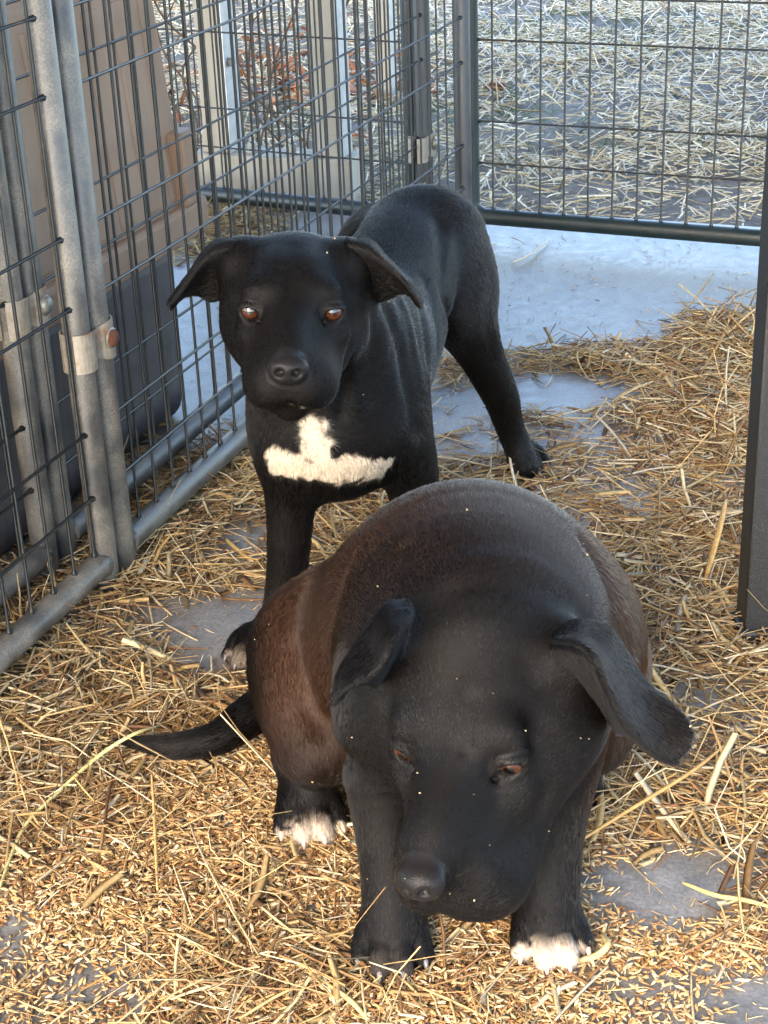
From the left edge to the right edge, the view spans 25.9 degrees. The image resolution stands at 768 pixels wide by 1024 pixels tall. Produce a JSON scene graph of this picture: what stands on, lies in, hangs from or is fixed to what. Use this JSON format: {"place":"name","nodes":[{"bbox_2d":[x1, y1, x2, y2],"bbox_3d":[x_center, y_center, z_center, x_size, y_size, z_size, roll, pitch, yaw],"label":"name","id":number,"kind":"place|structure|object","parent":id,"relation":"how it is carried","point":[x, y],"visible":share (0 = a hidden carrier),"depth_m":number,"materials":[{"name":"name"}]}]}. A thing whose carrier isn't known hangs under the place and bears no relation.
{"place":"outdoors","nodes":[
{"label":"outdoors","id":0,"kind":"place"},
{"bbox_2d":[0,202,767,1023],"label":"concrete floor","id":1,"kind":"structure","parent":0,"point":[658,276],"depth_m":2.65,"materials":[{"name":"grey concrete"}]},
{"bbox_2d":[0,131,60,606],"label":"kennel fence","id":2,"kind":"object","parent":1,"relation":"on","point":[36,560],"visible":0.81,"depth_m":2.28,"materials":[{"name":"black metal"}]},
{"bbox_2d":[0,282,53,341],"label":"pipe clamp","id":3,"kind":"object","parent":2,"relation":"attached to","point":[27,313],"visible":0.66,"depth_m":2.23,"materials":[{"name":"metal"}]},
{"bbox_2d":[0,0,119,674],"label":"kennel fence","id":4,"kind":"object","parent":1,"relation":"on","point":[29,628],"visible":0.99,"depth_m":2.15,"materials":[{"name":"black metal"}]},
{"bbox_2d":[0,0,208,556],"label":"dog house","id":5,"kind":"structure","parent":1,"relation":"on","point":[34,169],"depth_m":2.66,"materials":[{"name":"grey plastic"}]},
{"bbox_2d":[0,0,433,567],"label":"kennel fence","id":6,"kind":"object","parent":1,"relation":"on","point":[77,521],"visible":0.32,"depth_m":2.64,"materials":[{"name":"black metal"}]},
{"bbox_2d":[408,130,437,163],"bbox_3d":[0.088,-0.809,3.699,0.057,0.054,0.095,7,27,19],"label":"pipe clamp","id":7,"kind":"object","parent":6,"relation":"attached to","point":[425,146],"visible":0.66,"depth_m":3.67,"materials":[{"name":"metal"}]},
{"bbox_2d":[225,538,253,561],"bbox_3d":[-0.215,0.055,2.455,0.008,0.007,0.089,-17,29,-27],"label":"straw stalk","id":8,"kind":"object","parent":1,"relation":"on","point":[232,545],"visible":0.88,"depth_m":2.45,"materials":[{"name":"yellow plant"}]},
{"bbox_2d":[51,0,471,572],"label":"kennel fence","id":9,"kind":"object","parent":1,"relation":"on","point":[137,530],"visible":0.55,"depth_m":2.48,"materials":[{"name":"black metal"}]},
{"bbox_2d":[59,314,119,374],"bbox_3d":[-0.392,-0.226,2.240,0.056,0.054,0.095,7,27,19],"label":"pipe clamp","id":10,"kind":"object","parent":9,"relation":"attached to","point":[92,347],"visible":0.84,"depth_m":2.21,"materials":[{"name":"metal"}]},
{"bbox_2d":[192,0,363,200],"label":"timber stand","id":11,"kind":"object","parent":1,"relation":"on","point":[328,56],"visible":0.45,"depth_m":4.17,"materials":[{"name":"wood"}]},
{"bbox_2d":[157,0,415,215],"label":"kennel fence","id":12,"kind":"object","parent":1,"relation":"on","point":[206,192],"visible":0.2,"depth_m":3.90,"materials":[{"name":"black metal"}]},
{"bbox_2d":[164,183,551,673],"bbox_3d":[-0.025,-0.165,2.282,0.332,0.594,0.936,6,27,17],"label":"dog","id":13,"kind":"object","parent":1,"relation":"on","point":[318,340],"visible":0.89,"depth_m":2.04},
{"bbox_2d":[0,185,767,1023],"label":"straw","id":14,"kind":"object","parent":1,"relation":"on","point":[720,343],"visible":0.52,"depth_m":2.09,"materials":[{"name":"beige plant"}]},
{"bbox_2d":[0,725,159,887],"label":"straw stalk","id":15,"kind":"object","parent":14,"relation":"on","point":[80,771],"visible":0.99,"depth_m":1.91,"materials":[{"name":"beige plant"}]},
{"bbox_2d":[297,964,368,1019],"bbox_3d":[-0.050,0.458,1.606,0.008,0.008,0.112,-22,32,-35],"label":"straw stalk","id":16,"kind":"object","parent":14,"relation":"on","point":[353,1003],"visible":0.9,"depth_m":1.59,"materials":[{"name":"beige plant"}]},
{"bbox_2d":[585,744,724,838],"bbox_3d":[0.296,0.312,1.839,0.265,0.018,0.016,-22,32,-35],"label":"straw stalk","id":17,"kind":"object","parent":14,"relation":"on","point":[654,794],"visible":0.84,"depth_m":1.83,"materials":[{"name":"yellow plant"}]},
{"bbox_2d":[703,499,726,585],"bbox_3d":[0.473,0.042,2.373,0.009,0.049,0.185,7,27,18],"label":"straw stalk","id":18,"kind":"object","parent":14,"relation":"on","point":[715,544],"visible":0.98,"depth_m":2.36,"materials":[{"name":"beige plant"}]},
{"bbox_2d":[712,579,734,610],"bbox_3d":[0.462,0.117,2.259,0.006,0.013,0.090,-7,26,-9],"label":"straw stalk","id":19,"kind":"object","parent":14,"relation":"on","point":[721,592],"visible":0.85,"depth_m":2.27,"materials":[{"name":"beige plant"}]},
{"bbox_2d":[0,625,767,1023],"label":"grain","id":20,"kind":"object","parent":1,"relation":"on","point":[114,919],"visible":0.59,"depth_m":1.69},
{"bbox_2d":[151,772,157,890],"bbox_3d":[-0.251,0.347,1.829,0.004,0.020,0.191,-6,26,-7],"label":"straw stalk","id":21,"kind":"object","parent":20,"relation":"on","point":[154,830],"visible":1,"depth_m":1.83,"materials":[{"name":"beige plant"}]},
{"bbox_2d":[578,932,610,962],"bbox_3d":[0.210,0.428,1.638,0.026,0.021,0.047,21,34,39],"label":"straw stalk","id":22,"kind":"object","parent":20,"relation":"on","point":[602,950],"visible":1,"depth_m":1.63,"materials":[{"name":"beige plant"}]},
{"bbox_2d":[0,241,767,1023],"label":"chaff","id":23,"kind":"object","parent":1,"relation":"on","point":[132,967],"visible":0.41,"depth_m":1.74,"materials":[{"name":"plant"}]},
{"bbox_2d":[109,478,697,984],"bbox_3d":[0.083,0.158,1.769,0.524,0.418,0.690,-18,30,-29],"label":"dog","id":24,"kind":"object","parent":1,"relation":"on","point":[469,640],"visible":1,"depth_m":1.56},
{"bbox_2d":[254,182,691,901],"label":"straw crumbs","id":25,"kind":"object","parent":24,"relation":"on","point":[456,678],"visible":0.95,"depth_m":1.59,"materials":[{"name":"beige plant"}]},
{"bbox_2d":[512,238,550,262],"bbox_3d":[0.338,-0.588,3.743,0.016,0.007,0.202,12,29,27],"label":"straw stalk","id":26,"kind":"object","parent":1,"relation":"on","point":[534,250],"visible":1,"depth_m":3.72,"materials":[{"name":"beige plant"}]},
{"bbox_2d":[470,0,767,246],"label":"kennel gate","id":27,"kind":"structure","parent":1,"relation":"on","point":[659,229],"depth_m":3.64,"materials":[{"name":"black metal"}]},
{"bbox_2d":[682,881,767,907],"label":"straw stalk","id":28,"kind":"object","parent":1,"relation":"on","point":[723,896],"visible":0.98,"depth_m":1.70,"materials":[{"name":"beige plant"}]},
{"bbox_2d":[731,122,767,643],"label":"square post","id":29,"kind":"object","parent":1,"relation":"on","point":[753,574],"visible":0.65,"depth_m":2.09,"materials":[{"name":"grey metal"}]},
{"bbox_2d":[153,0,767,226],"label":"ground","id":30,"kind":"structure","parent":0,"point":[669,208],"depth_m":5.03,"materials":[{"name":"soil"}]},
{"bbox_2d":[152,0,349,150],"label":"dead vine","id":31,"kind":"object","parent":30,"relation":"on","point":[184,81],"visible":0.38,"depth_m":4.61,"materials":[{"name":"brown plant"}]},
{"bbox_2d":[163,14,506,138],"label":"fallen leaves","id":32,"kind":"object","parent":30,"relation":"on","point":[352,68],"visible":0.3,"depth_m":5.61,"materials":[{"name":"plant"}]},
{"bbox_2d":[373,0,397,103],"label":"timber post","id":33,"kind":"object","parent":30,"relation":"on","point":[391,44],"visible":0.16,"depth_m":5.32,"materials":[{"name":"white wood"}]},
{"bbox_2d":[152,0,767,225],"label":"yard straw","id":34,"kind":"object","parent":30,"relation":"on","point":[759,129],"visible":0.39,"depth_m":5.23,"materials":[{"name":"beige plant"}]},
{"bbox_2d":[429,0,767,122],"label":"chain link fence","id":35,"kind":"object","parent":30,"relation":"on","point":[617,55],"visible":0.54,"depth_m":5.00,"materials":[{"name":"metal"}]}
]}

